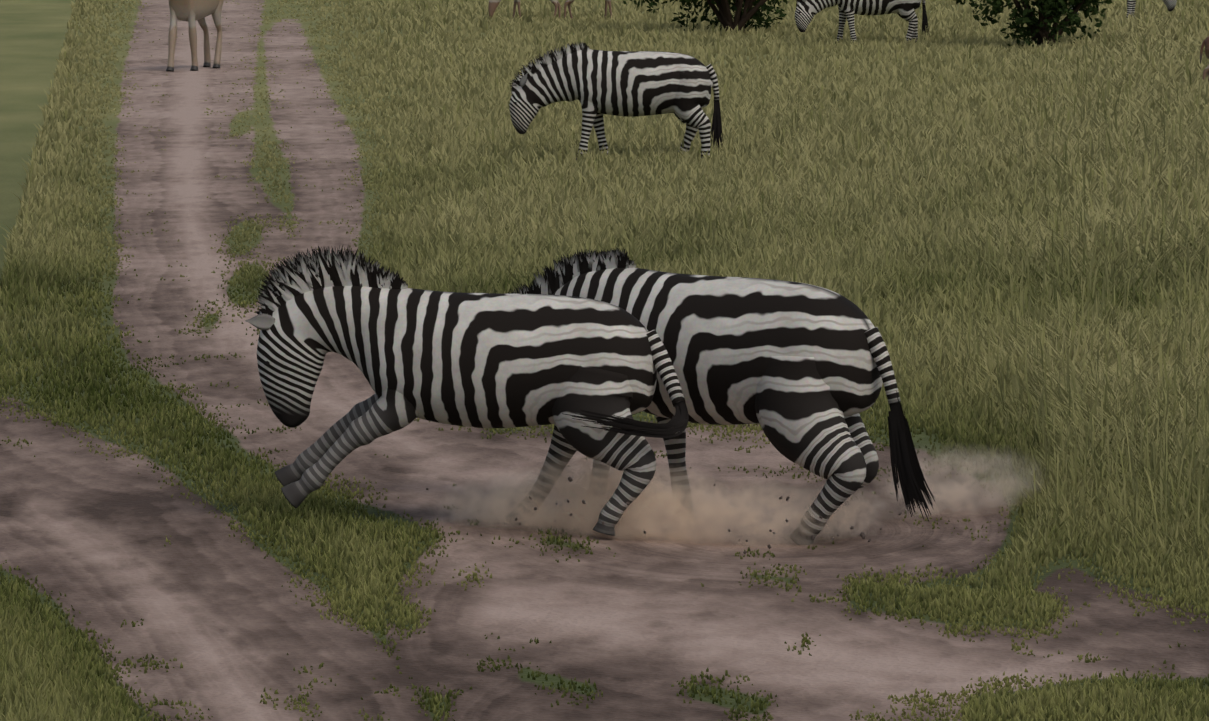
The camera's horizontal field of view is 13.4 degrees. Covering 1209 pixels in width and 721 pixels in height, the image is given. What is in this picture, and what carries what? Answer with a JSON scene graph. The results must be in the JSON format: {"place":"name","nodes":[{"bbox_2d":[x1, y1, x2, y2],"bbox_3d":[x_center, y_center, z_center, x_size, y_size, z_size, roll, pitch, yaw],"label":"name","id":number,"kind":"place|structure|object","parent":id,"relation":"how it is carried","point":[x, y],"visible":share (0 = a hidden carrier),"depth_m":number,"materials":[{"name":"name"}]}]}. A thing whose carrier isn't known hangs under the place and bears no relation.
{"place":"outdoors","nodes":[
{"label":"outdoors","id":0,"kind":"place"},
{"bbox_2d":[0,0,1208,720],"bbox_3d":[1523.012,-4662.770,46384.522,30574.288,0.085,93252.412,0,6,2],"label":"ground","id":1,"kind":"structure","parent":0,"point":[636,628],"depth_m":27.46,"materials":[{"name":"brown soil"}]},
{"bbox_2d":[166,0,223,71],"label":"antelope","id":2,"kind":"object","parent":1,"relation":"on","point":[190,12],"visible":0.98,"depth_m":84.32},
{"bbox_2d":[245,246,688,535],"bbox_3d":[-0.745,0.170,27.984,2.474,1.586,0.755,1,6,10],"label":"zebra","id":3,"kind":"object","parent":1,"relation":"on","point":[580,373],"visible":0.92,"depth_m":27.81},
{"bbox_2d":[488,0,560,17],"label":"impala","id":4,"kind":"object","parent":1,"relation":"on","point":[493,5],"visible":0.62,"depth_m":106.37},
{"bbox_2d":[564,0,612,18],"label":"impala","id":5,"kind":"object","parent":1,"relation":"on","point":[570,2],"visible":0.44,"depth_m":107.00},
{"bbox_2d":[0,0,1208,720],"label":"grass","id":6,"kind":"structure","parent":1,"relation":"on","point":[50,670],"depth_m":45.78,"materials":[{"name":"green plant"}]},
{"bbox_2d":[509,42,723,159],"bbox_3d":[0.135,-2.991,59.759,2.502,1.445,0.663,0,6,2],"label":"zebra","id":7,"kind":"object","parent":1,"relation":"on","point":[597,84],"visible":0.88,"depth_m":59.55},
{"bbox_2d":[410,477,901,553],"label":"dirt clods","id":8,"kind":"object","parent":1,"relation":"on","point":[862,534],"visible":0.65,"depth_m":27.48,"materials":[{"name":"brown soil"}]},
{"bbox_2d":[623,0,788,33],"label":"bush","id":9,"kind":"object","parent":1,"relation":"on","point":[724,17],"visible":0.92,"depth_m":100.09,"materials":[{"name":"green plant"}]},
{"bbox_2d":[508,248,934,544],"bbox_3d":[0.353,0.178,28.555,3.341,1.584,0.729,4,7,32],"label":"zebra","id":10,"kind":"object","parent":1,"relation":"on","point":[801,373],"visible":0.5,"depth_m":27.90},
{"bbox_2d":[795,0,929,42],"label":"zebra","id":11,"kind":"object","parent":1,"relation":"on","point":[806,11],"visible":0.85,"depth_m":94.51},
{"bbox_2d":[953,0,1111,47],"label":"bush","id":12,"kind":"object","parent":1,"relation":"on","point":[1050,12],"visible":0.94,"depth_m":92.35,"materials":[{"name":"green plant"}]},
{"bbox_2d":[1070,0,1176,17],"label":"zebra","id":13,"kind":"object","parent":1,"relation":"on","point":[1170,5],"visible":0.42,"depth_m":105.19},
{"bbox_2d":[1200,36,1208,80],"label":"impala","id":14,"kind":"object","parent":1,"relation":"on","point":[1206,44],"visible":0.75,"depth_m":75.90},
{"bbox_2d":[425,440,1049,548],"label":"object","id":15,"kind":"structure","parent":0,"point":[539,515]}
]}

